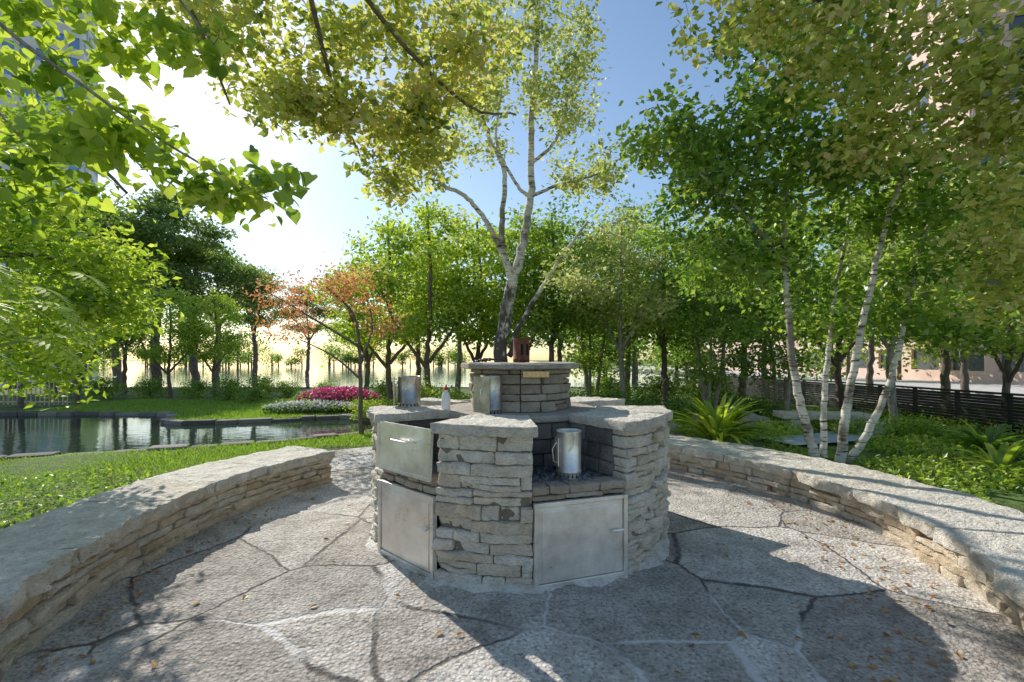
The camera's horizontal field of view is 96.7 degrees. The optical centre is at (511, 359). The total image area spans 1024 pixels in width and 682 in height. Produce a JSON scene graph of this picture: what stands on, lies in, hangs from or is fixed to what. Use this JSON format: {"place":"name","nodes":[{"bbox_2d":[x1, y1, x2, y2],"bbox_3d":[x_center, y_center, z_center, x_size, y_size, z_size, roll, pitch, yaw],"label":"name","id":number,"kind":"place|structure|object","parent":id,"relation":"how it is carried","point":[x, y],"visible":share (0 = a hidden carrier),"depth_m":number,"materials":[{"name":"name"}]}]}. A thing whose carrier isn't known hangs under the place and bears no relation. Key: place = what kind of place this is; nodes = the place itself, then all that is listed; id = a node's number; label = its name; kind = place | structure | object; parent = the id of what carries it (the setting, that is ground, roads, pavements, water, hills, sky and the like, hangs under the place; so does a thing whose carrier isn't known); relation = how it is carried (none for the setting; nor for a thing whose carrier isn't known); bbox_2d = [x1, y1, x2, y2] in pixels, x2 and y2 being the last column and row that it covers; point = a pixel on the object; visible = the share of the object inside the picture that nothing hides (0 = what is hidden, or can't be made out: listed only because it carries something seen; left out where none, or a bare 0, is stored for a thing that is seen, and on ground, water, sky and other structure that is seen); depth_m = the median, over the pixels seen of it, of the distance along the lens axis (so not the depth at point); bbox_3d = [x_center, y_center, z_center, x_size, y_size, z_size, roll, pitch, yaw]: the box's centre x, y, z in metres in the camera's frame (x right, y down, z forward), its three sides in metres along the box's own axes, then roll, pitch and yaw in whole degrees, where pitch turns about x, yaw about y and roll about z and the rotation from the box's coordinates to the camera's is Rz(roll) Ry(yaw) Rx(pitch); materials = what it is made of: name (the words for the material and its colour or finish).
{"place":"outdoors","nodes":[
{"label":"outdoors","id":0,"kind":"place"},
{"bbox_2d":[0,415,372,455],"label":"pond water","id":1,"kind":"structure","parent":0,"point":[62,434],"depth_m":9.79,"materials":[{"name":"grey liquid"}]},
{"bbox_2d":[0,430,372,528],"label":"grass","id":2,"kind":"structure","parent":0,"point":[356,438],"depth_m":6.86,"materials":[{"name":"green plant"}]},
{"bbox_2d":[23,398,396,419],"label":"grass","id":3,"kind":"structure","parent":0,"point":[199,408],"depth_m":13.62,"materials":[{"name":"green plant"}]},
{"bbox_2d":[329,446,374,471],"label":"garden path","id":4,"kind":"structure","parent":0,"point":[352,458],"depth_m":6.76,"materials":[{"name":"grey stone"}]},
{"bbox_2d":[0,360,757,386],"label":"lake","id":5,"kind":"structure","parent":0,"point":[345,376],"depth_m":43.97,"materials":[{"name":"beige liquid"}]},
{"bbox_2d":[98,0,871,359],"label":"sky","id":6,"kind":"structure","parent":0,"point":[638,36],"materials":[{"name":"blue"}]},
{"bbox_2d":[0,466,1023,681],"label":"flagstone patio","id":7,"kind":"structure","parent":0,"point":[281,570],"depth_m":2.66,"materials":[{"name":"grey stone"}]},
{"bbox_2d":[0,458,332,678],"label":"wall stones","id":8,"kind":"object","parent":7,"relation":"on","point":[29,625],"depth_m":3.20,"materials":[{"name":"stone"}]},
{"bbox_2d":[37,475,962,681],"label":"fallen leaves","id":9,"kind":"object","parent":7,"relation":"on","point":[155,663],"visible":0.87,"depth_m":2.73,"materials":[{"name":"brown plant"}]},
{"bbox_2d":[365,362,672,593],"bbox_3d":[0.073,0.764,4.227,2.706,1.480,2.697,0,0,0],"label":"stone barbecue grill","id":10,"kind":"object","parent":7,"relation":"on","point":[465,497],"visible":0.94,"depth_m":3.13,"materials":[{"name":"stone"}]},
{"bbox_2d":[375,421,436,578],"bbox_3d":[-0.793,0.980,3.289,0.687,1.016,0.091,0,0,42],"label":"steel door","id":11,"kind":"structure","parent":10,"relation":"in","point":[407,517],"depth_m":3.27,"materials":[{"name":"silver metal"}]},
{"bbox_2d":[393,376,420,406],"bbox_3d":[-0.948,0.288,4.101,0.249,0.270,0.236,0,0,-11],"label":"charcoal chimney starter","id":12,"kind":"object","parent":10,"relation":"on","point":[409,391],"visible":1,"depth_m":4.04,"materials":[{"name":"metal"}]},
{"bbox_2d":[473,375,501,414],"bbox_3d":[-0.172,0.288,3.673,0.206,0.310,0.219,0,0,38],"label":"charcoal chimney starter","id":13,"kind":"object","parent":10,"relation":"on","point":[487,394],"visible":0.98,"depth_m":3.62,"materials":[{"name":"metal"}]},
{"bbox_2d":[513,338,529,361],"bbox_3d":[0.085,-0.082,4.160,0.154,0.220,0.154,0,0,-23],"label":"rusty chimney vent","id":14,"kind":"object","parent":10,"relation":"on","point":[521,349],"visible":1,"depth_m":4.09,"materials":[{"name":"metal"}]},
{"bbox_2d":[552,428,581,478],"bbox_3d":[0.402,0.674,3.261,0.181,0.330,0.203,0,0,36],"label":"charcoal chimney starter","id":15,"kind":"object","parent":10,"relation":"on","point":[567,445],"visible":0.98,"depth_m":3.20,"materials":[{"name":"silver metal"}]},
{"bbox_2d":[533,493,627,589],"bbox_3d":[0.471,1.210,3.031,0.687,0.556,0.067,0,0,-18],"label":"steel door","id":16,"kind":"structure","parent":10,"relation":"in","point":[578,539],"depth_m":3.02,"materials":[{"name":"silver metal"}]},
{"bbox_2d":[667,452,1023,634],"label":"wall stones","id":17,"kind":"object","parent":7,"relation":"on","point":[959,570],"depth_m":3.92,"materials":[{"name":"beige stone"}]},
{"bbox_2d":[667,434,1023,607],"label":"cap stones","id":18,"kind":"object","parent":17,"relation":"on","point":[985,536],"visible":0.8,"depth_m":3.75,"materials":[{"name":"stone"}]},
{"bbox_2d":[0,360,1023,529],"bbox_3d":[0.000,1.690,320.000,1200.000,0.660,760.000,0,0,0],"label":"ground","id":19,"kind":"structure","parent":0,"point":[1012,499],"depth_m":6.72,"materials":[{"name":"plant"}]},
{"bbox_2d":[0,381,71,404],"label":"metal railing","id":20,"kind":"object","parent":19,"relation":"on","point":[35,401],"visible":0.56,"depth_m":14.99,"materials":[{"name":"metal"}]},
{"bbox_2d":[0,267,75,407],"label":"maple tree","id":21,"kind":"object","parent":19,"relation":"on","point":[20,402],"visible":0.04,"depth_m":13.95,"materials":[{"name":"green plant"}]},
{"bbox_2d":[0,0,97,367],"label":"glass tower","id":22,"kind":"structure","parent":19,"relation":"on","point":[77,43],"depth_m":72.60,"materials":[{"name":"blue"}]},
{"bbox_2d":[2,0,93,363],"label":"window glass","id":23,"kind":"structure","parent":22,"relation":"in","point":[75,44],"depth_m":72.54,"materials":[{"name":"blue"}]},
{"bbox_2d":[0,263,114,378],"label":"sumac shrub","id":24,"kind":"object","parent":19,"relation":"on","point":[45,306],"visible":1,"depth_m":2.95,"materials":[{"name":"green plant"}]},
{"bbox_2d":[20,289,125,404],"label":"maple tree","id":25,"kind":"object","parent":19,"relation":"on","point":[77,397],"visible":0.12,"depth_m":14.93,"materials":[{"name":"green plant"}]},
{"bbox_2d":[0,72,186,410],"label":"ash tree","id":26,"kind":"object","parent":19,"relation":"on","point":[93,311],"visible":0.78,"depth_m":4.97,"materials":[{"name":"green plant"}]},
{"bbox_2d":[3,200,194,390],"bbox_3d":[-20.771,-3.189,22.231,5.616,9.491,9.111,0,0,16],"label":"honey locust tree","id":27,"kind":"object","parent":19,"relation":"on","point":[61,240],"visible":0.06,"depth_m":21.67,"materials":[{"name":"green plant"}]},
{"bbox_2d":[81,373,127,399],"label":"shrub","id":28,"kind":"object","parent":19,"relation":"on","point":[111,384],"visible":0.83,"depth_m":17.41,"materials":[{"name":"green plant"}]},
{"bbox_2d":[49,242,179,382],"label":"honey locust tree","id":29,"kind":"object","parent":19,"relation":"on","point":[116,369],"visible":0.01,"depth_m":27.80,"materials":[{"name":"green plant"}]},
{"bbox_2d":[88,261,173,393],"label":"maple tree","id":30,"kind":"object","parent":19,"relation":"on","point":[128,342],"visible":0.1,"depth_m":19.93,"materials":[{"name":"green plant"}]},
{"bbox_2d":[125,375,167,398],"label":"shrub","id":31,"kind":"object","parent":19,"relation":"on","point":[153,385],"visible":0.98,"depth_m":17.88,"materials":[{"name":"green plant"}]},
{"bbox_2d":[0,0,317,242],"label":"linden tree","id":32,"kind":"object","parent":19,"relation":"on","point":[96,134],"visible":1,"depth_m":2.72,"materials":[{"name":"green plant"}]},
{"bbox_2d":[76,184,241,386],"bbox_3d":[-18.668,-3.917,24.311,5.991,10.954,9.718,0,0,-11],"label":"honey locust tree","id":33,"kind":"object","parent":19,"relation":"on","point":[160,206],"visible":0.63,"depth_m":23.02,"materials":[{"name":"green plant"}]},
{"bbox_2d":[105,280,223,398],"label":"maple tree","id":34,"kind":"object","parent":19,"relation":"on","point":[151,355],"visible":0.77,"depth_m":16.90,"materials":[{"name":"green plant"}]},
{"bbox_2d":[0,411,371,459],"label":"pond edging","id":35,"kind":"object","parent":19,"relation":"on","point":[167,420],"visible":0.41,"depth_m":11.22,"materials":[{"name":"grey stone"}]},
{"bbox_2d":[175,377,214,398],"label":"shrub","id":36,"kind":"object","parent":19,"relation":"on","point":[197,391],"visible":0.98,"depth_m":16.86,"materials":[{"name":"green plant"}]},
{"bbox_2d":[112,219,286,384],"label":"honey locust tree","id":37,"kind":"object","parent":19,"relation":"on","point":[244,274],"visible":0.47,"depth_m":25.88,"materials":[{"name":"green plant"}]},
{"bbox_2d":[162,286,251,393],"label":"maple tree","id":38,"kind":"object","parent":19,"relation":"on","point":[230,345],"visible":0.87,"depth_m":18.39,"materials":[{"name":"green plant"}]},
{"bbox_2d":[204,376,249,400],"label":"shrub","id":39,"kind":"object","parent":19,"relation":"on","point":[230,387],"visible":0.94,"depth_m":16.31,"materials":[{"name":"green plant"}]},
{"bbox_2d":[175,236,286,380],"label":"honey locust tree","id":40,"kind":"object","parent":19,"relation":"on","point":[250,288],"visible":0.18,"depth_m":30.50,"materials":[{"name":"green plant"}]},
{"bbox_2d":[235,386,266,402],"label":"shrub","id":41,"kind":"object","parent":19,"relation":"on","point":[252,396],"visible":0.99,"depth_m":15.73,"materials":[{"name":"green plant"}]},
{"bbox_2d":[221,265,289,378],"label":"tree","id":42,"kind":"object","parent":19,"relation":"on","point":[249,318],"visible":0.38,"depth_m":33.91,"materials":[{"name":"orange plant"}]},
{"bbox_2d":[239,372,280,397],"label":"shrub","id":43,"kind":"object","parent":19,"relation":"on","point":[264,383],"visible":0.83,"depth_m":17.38,"materials":[{"name":"green plant"}]},
{"bbox_2d":[272,377,302,397],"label":"shrub","id":44,"kind":"object","parent":19,"relation":"on","point":[288,391],"visible":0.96,"depth_m":17.91,"materials":[{"name":"green plant"}]},
{"bbox_2d":[266,285,341,376],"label":"tree","id":45,"kind":"object","parent":19,"relation":"on","point":[318,328],"visible":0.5,"depth_m":37.77,"materials":[{"name":"orange plant"}]},
{"bbox_2d":[261,385,381,411],"bbox_3d":[-5.492,1.123,13.483,3.121,0.714,2.375,0,0,0],"label":"flower bed","id":46,"kind":"object","parent":19,"relation":"on","point":[328,398],"visible":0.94,"depth_m":12.96,"materials":[{"name":"pink plant"}]},
{"bbox_2d":[109,0,540,216],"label":"elm tree","id":47,"kind":"object","parent":19,"relation":"on","point":[300,99],"visible":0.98,"depth_m":4.86,"materials":[{"name":"green plant"}]},
{"bbox_2d":[242,251,409,433],"bbox_3d":[-3.700,-0.375,9.078,3.353,3.756,2.116,0,0,0],"label":"sumac tree","id":48,"kind":"object","parent":19,"relation":"on","point":[347,284],"visible":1,"depth_m":9.18,"materials":[{"name":"orange plant"}]},
{"bbox_2d":[319,250,403,389],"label":"maple tree","id":49,"kind":"object","parent":19,"relation":"on","point":[367,356],"visible":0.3,"depth_m":18.41,"materials":[{"name":"green plant"}]},
{"bbox_2d":[365,378,397,403],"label":"shrub","id":50,"kind":"object","parent":19,"relation":"on","point":[380,389],"visible":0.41,"depth_m":14.85,"materials":[{"name":"green plant"}]},
{"bbox_2d":[297,208,468,403],"bbox_3d":[-3.776,-1.388,13.307,4.509,5.879,3.351,0,0,-30],"label":"maple tree","id":51,"kind":"object","parent":19,"relation":"on","point":[349,333],"visible":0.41,"depth_m":13.16,"materials":[{"name":"green plant"}]},
{"bbox_2d":[332,188,498,393],"bbox_3d":[-2.384,-1.462,12.108,4.313,6.026,3.205,0,0,-32],"label":"maple tree","id":52,"kind":"object","parent":19,"relation":"on","point":[456,310],"visible":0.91,"depth_m":12.03,"materials":[{"name":"green plant"}]},
{"bbox_2d":[383,223,461,375],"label":"maple tree","id":53,"kind":"object","parent":19,"relation":"on","point":[418,369],"visible":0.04,"depth_m":19.82,"materials":[{"name":"green plant"}]},
{"bbox_2d":[397,375,454,399],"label":"shrub","id":54,"kind":"object","parent":19,"relation":"on","point":[424,394],"visible":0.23,"depth_m":11.23,"materials":[{"name":"green plant"}]},
{"bbox_2d":[398,197,496,398],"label":"birch tree","id":55,"kind":"object","parent":19,"relation":"on","point":[459,360],"visible":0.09,"depth_m":16.95,"materials":[{"name":"green plant"}]},
{"bbox_2d":[402,212,531,361],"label":"maple tree","id":56,"kind":"object","parent":19,"relation":"on","point":[478,354],"visible":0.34,"depth_m":13.72,"materials":[{"name":"green plant"}]},
{"bbox_2d":[16,275,973,382],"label":"distant trees","id":57,"kind":"object","parent":19,"relation":"on","point":[346,356],"visible":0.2,"depth_m":51.35,"materials":[{"name":"green plant"}]},
{"bbox_2d":[383,0,634,361],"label":"birch tree","id":58,"kind":"object","parent":19,"relation":"on","point":[570,71],"visible":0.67,"depth_m":8.50,"materials":[{"name":"green plant"}]},
{"bbox_2d":[453,212,577,362],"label":"maple tree","id":59,"kind":"object","parent":19,"relation":"on","point":[547,313],"visible":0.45,"depth_m":12.26,"materials":[{"name":"green plant"}]},
{"bbox_2d":[481,189,628,361],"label":"maple tree","id":60,"kind":"object","parent":19,"relation":"on","point":[542,330],"visible":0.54,"depth_m":12.09,"materials":[{"name":"green plant"}]},
{"bbox_2d":[524,211,609,361],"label":"maple tree","id":61,"kind":"object","parent":19,"relation":"on","point":[559,356],"visible":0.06,"depth_m":18.70,"materials":[{"name":"green plant"}]},
{"bbox_2d":[545,222,647,396],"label":"serviceberry tree","id":62,"kind":"object","parent":19,"relation":"on","point":[584,357],"visible":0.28,"depth_m":13.64,"materials":[{"name":"green plant"}]},
{"bbox_2d":[577,382,634,404],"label":"shrub","id":63,"kind":"object","parent":19,"relation":"on","point":[611,394],"visible":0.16,"depth_m":10.70,"materials":[{"name":"green plant"}]},
{"bbox_2d":[578,371,634,399],"bbox_3d":[3.070,0.990,14.506,1.982,1.263,2.036,0,0,-37],"label":"shrub","id":64,"kind":"object","parent":19,"relation":"on","point":[605,384],"visible":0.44,"depth_m":14.23,"materials":[{"name":"green plant"}]},
{"bbox_2d":[558,198,693,398],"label":"birch tree","id":65,"kind":"object","parent":19,"relation":"on","point":[646,306],"visible":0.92,"depth_m":11.05,"materials":[{"name":"green plant"}]},
{"bbox_2d":[581,192,677,400],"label":"maple tree","id":66,"kind":"object","parent":19,"relation":"on","point":[627,374],"visible":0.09,"depth_m":16.40,"materials":[{"name":"green plant"}]},
{"bbox_2d":[618,389,664,405],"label":"shrub","id":67,"kind":"object","parent":19,"relation":"on","point":[644,401],"visible":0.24,"depth_m":10.19,"materials":[{"name":"green plant"}]},
{"bbox_2d":[628,370,698,404],"bbox_3d":[4.570,0.975,14.013,2.036,1.298,1.982,0,0,41],"label":"shrub","id":68,"kind":"object","parent":19,"relation":"on","point":[658,386],"visible":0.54,"depth_m":13.82,"materials":[{"name":"green plant"}]},
{"bbox_2d":[603,183,726,406],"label":"maple tree","id":69,"kind":"object","parent":19,"relation":"on","point":[661,337],"visible":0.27,"depth_m":12.50,"materials":[{"name":"green plant"}]},
{"bbox_2d":[654,389,715,428],"bbox_3d":[3.646,1.118,9.586,1.409,0.963,1.372,0,0,26],"label":"shrub","id":70,"kind":"object","parent":19,"relation":"on","point":[672,406],"visible":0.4,"depth_m":9.54,"materials":[{"name":"green plant"}]},
{"bbox_2d":[644,254,726,394],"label":"serviceberry tree","id":71,"kind":"object","parent":19,"relation":"on","point":[680,352],"visible":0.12,"depth_m":18.15,"materials":[{"name":"green plant"}]},
{"bbox_2d":[675,372,737,403],"bbox_3d":[5.975,0.898,14.016,2.036,1.476,1.982,0,0,35],"label":"shrub","id":72,"kind":"object","parent":19,"relation":"on","point":[690,386],"visible":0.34,"depth_m":13.83,"materials":[{"name":"green plant"}]},
{"bbox_2d":[646,209,795,409],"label":"serviceberry tree","id":73,"kind":"object","parent":19,"relation":"on","point":[709,327],"visible":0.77,"depth_m":10.32,"materials":[{"name":"green plant"}]},
{"bbox_2d":[668,391,783,445],"bbox_3d":[3.312,0.937,7.256,1.734,0.845,1.847,0,0,-28],"label":"lily plant","id":74,"kind":"object","parent":19,"relation":"on","point":[721,423],"visible":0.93,"depth_m":7.05,"materials":[{"name":"green plant"}]},
{"bbox_2d":[706,386,757,413],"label":"shrub","id":75,"kind":"object","parent":19,"relation":"on","point":[736,397],"visible":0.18,"depth_m":10.88,"materials":[{"name":"green plant"}]},
{"bbox_2d":[681,199,807,405],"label":"maple tree","id":76,"kind":"object","parent":19,"relation":"on","point":[743,382],"visible":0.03,"depth_m":13.34,"materials":[{"name":"green plant"}]},
{"bbox_2d":[741,394,794,420],"bbox_3d":[5.822,1.187,10.481,1.220,0.802,1.253,0,0,42],"label":"shrub","id":77,"kind":"object","parent":19,"relation":"on","point":[769,407],"visible":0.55,"depth_m":10.36,"materials":[{"name":"green plant"}]},
{"bbox_2d":[716,186,873,410],"bbox_3d":[6.246,-1.270,10.610,2.867,5.630,3.301,0,0,-17],"label":"serviceberry tree","id":78,"kind":"object","parent":19,"relation":"on","point":[772,364],"visible":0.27,"depth_m":10.27,"materials":[{"name":"green plant"}]},
{"bbox_2d":[604,0,1023,463],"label":"birch tree","id":79,"kind":"object","parent":19,"relation":"on","point":[705,161],"visible":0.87,"depth_m":6.07,"materials":[{"name":"green plant"}]},
{"bbox_2d":[772,410,871,430],"bbox_3d":[6.074,1.243,8.941,1.602,0.424,0.519,0,0,7],"label":"stone bench","id":80,"kind":"object","parent":19,"relation":"on","point":[791,416],"visible":0.52,"depth_m":8.78,"materials":[{"name":"stone"}]},
{"bbox_2d":[742,184,921,408],"bbox_3d":[8.883,-1.555,12.488,4.509,6.215,3.351,0,0,-11],"label":"maple tree","id":81,"kind":"object","parent":19,"relation":"on","point":[838,381],"visible":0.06,"depth_m":12.56,"materials":[{"name":"green plant"}]},
{"bbox_2d":[655,0,1023,346],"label":"maple tree","id":82,"kind":"object","parent":19,"relation":"on","point":[986,62],"visible":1,"depth_m":4.57,"materials":[{"name":"green plant"}]},
{"bbox_2d":[666,406,1023,512],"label":"ground cover","id":83,"kind":"object","parent":19,"relation":"on","point":[880,444],"visible":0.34,"depth_m":6.34,"materials":[{"name":"green plant"}]},
{"bbox_2d":[827,414,878,435],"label":"shrub","id":84,"kind":"object","parent":19,"relation":"on","point":[853,428],"visible":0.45,"depth_m":8.33,"materials":[{"name":"green plant"}]},
{"bbox_2d":[691,322,1023,384],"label":"building","id":85,"kind":"structure","parent":19,"relation":"on","point":[991,373],"depth_m":32.74,"materials":[{"name":"pink concrete"}]},
{"bbox_2d":[707,334,1023,371],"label":"window glass","id":86,"kind":"object","parent":85,"relation":"attached to","point":[976,364],"depth_m":32.09,"materials":[{"name":"grey glass"}]},
{"bbox_2d":[698,373,1023,433],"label":"slatted metal fence","id":87,"kind":"object","parent":19,"relation":"on","point":[1009,413],"visible":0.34,"depth_m":10.12,"materials":[{"name":"black metal"}]},
{"bbox_2d":[817,221,929,392],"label":"maple tree","id":88,"kind":"object","parent":19,"relation":"on","point":[870,369],"visible":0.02,"depth_m":18.84,"materials":[{"name":"green plant"}]},
{"bbox_2d":[808,167,998,422],"bbox_3d":[8.153,-1.292,9.871,3.234,5.671,3.275,0,0,-30],"label":"tree","id":89,"kind":"object","parent":19,"relation":"on","point":[892,402],"visible":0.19,"depth_m":9.75,"materials":[{"name":"green plant"}]},
{"bbox_2d":[874,408,946,442],"bbox_3d":[6.737,1.237,7.868,1.051,0.790,1.032,0,0,-34],"label":"shrub","id":90,"kind":"object","parent":19,"relation":"on","point":[893,428],"visible":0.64,"depth_m":7.82,"materials":[{"name":"green plant"}]},
{"bbox_2d":[866,149,1022,411],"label":"maple tree","id":91,"kind":"object","parent":19,"relation":"on","point":[945,374],"depth_m":11.88,"materials":[{"name":"green plant"}]},
{"bbox_2d":[907,419,983,445],"bbox_3d":[7.230,1.288,7.599,0.901,0.652,0.884,0,0,24],"label":"shrub","id":92,"kind":"object","parent":19,"relation":"on","point":[940,426],"visible":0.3,"depth_m":7.58,"materials":[{"name":"green plant"}]},
{"bbox_2d":[872,0,1023,257],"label":"apartment tower","id":93,"kind":"structure","parent":19,"relation":"on","point":[1018,20],"depth_m":46.47,"materials":[{"name":"beige glass"}]},
{"bbox_2d":[877,0,1023,257],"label":"window glass","id":94,"kind":"structure","parent":93,"relation":"in","point":[1018,19],"depth_m":45.31,"materials":[{"name":"grey"}]},
{"bbox_2d":[927,222,1023,418],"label":"maple tree","id":95,"kind":"object","parent":19,"relation":"on","point":[1008,372],"visible":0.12,"depth_m":9.87,"materials":[{"name":"green plant"}]},
{"bbox_2d":[943,418,1023,451],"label":"lily plant","id":96,"kind":"object","parent":19,"relation":"on","point":[995,438],"visible":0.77,"depth_m":6.81,"materials":[{"name":"green plant"}]},
{"bbox_2d":[949,440,1023,473],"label":"lily plant","id":97,"kind":"object","parent":19,"relation":"on","point":[1005,454],"visible":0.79,"depth_m":5.64,"materials":[{"name":"green plant"}]},
{"bbox_2d":[955,171,1023,396],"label":"maple tree","id":98,"kind":"object","parent":19,"relation":"on","point":[965,380],"visible":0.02,"depth_m":18.00,"materials":[{"name":"green plant"}]},
{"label":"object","id":99,"kind":"object","parent":19,"relation":"on","visible":0},
{"bbox_2d":[0,446,334,618],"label":"cap stones","id":100,"kind":"object","parent":99,"relation":"on","point":[39,553],"visible":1,"depth_m":3.19,"materials":[{"name":"stone"}]},
{"bbox_2d":[609,367,1023,404],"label":"road","id":101,"kind":"structure","parent":0,"point":[648,371],"depth_m":21.70,"materials":[{"name":"grey asphalt"}]},
{"bbox_2d":[761,420,890,444],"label":"garden path","id":102,"kind":"structure","parent":0,"point":[800,440],"depth_m":7.94,"materials":[{"name":"grey stone"}]},
{"bbox_2d":[638,366,1023,393],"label":"pavement","id":103,"kind":"structure","parent":0,"point":[995,387],"depth_m":27.89,"materials":[{"name":"concrete"}]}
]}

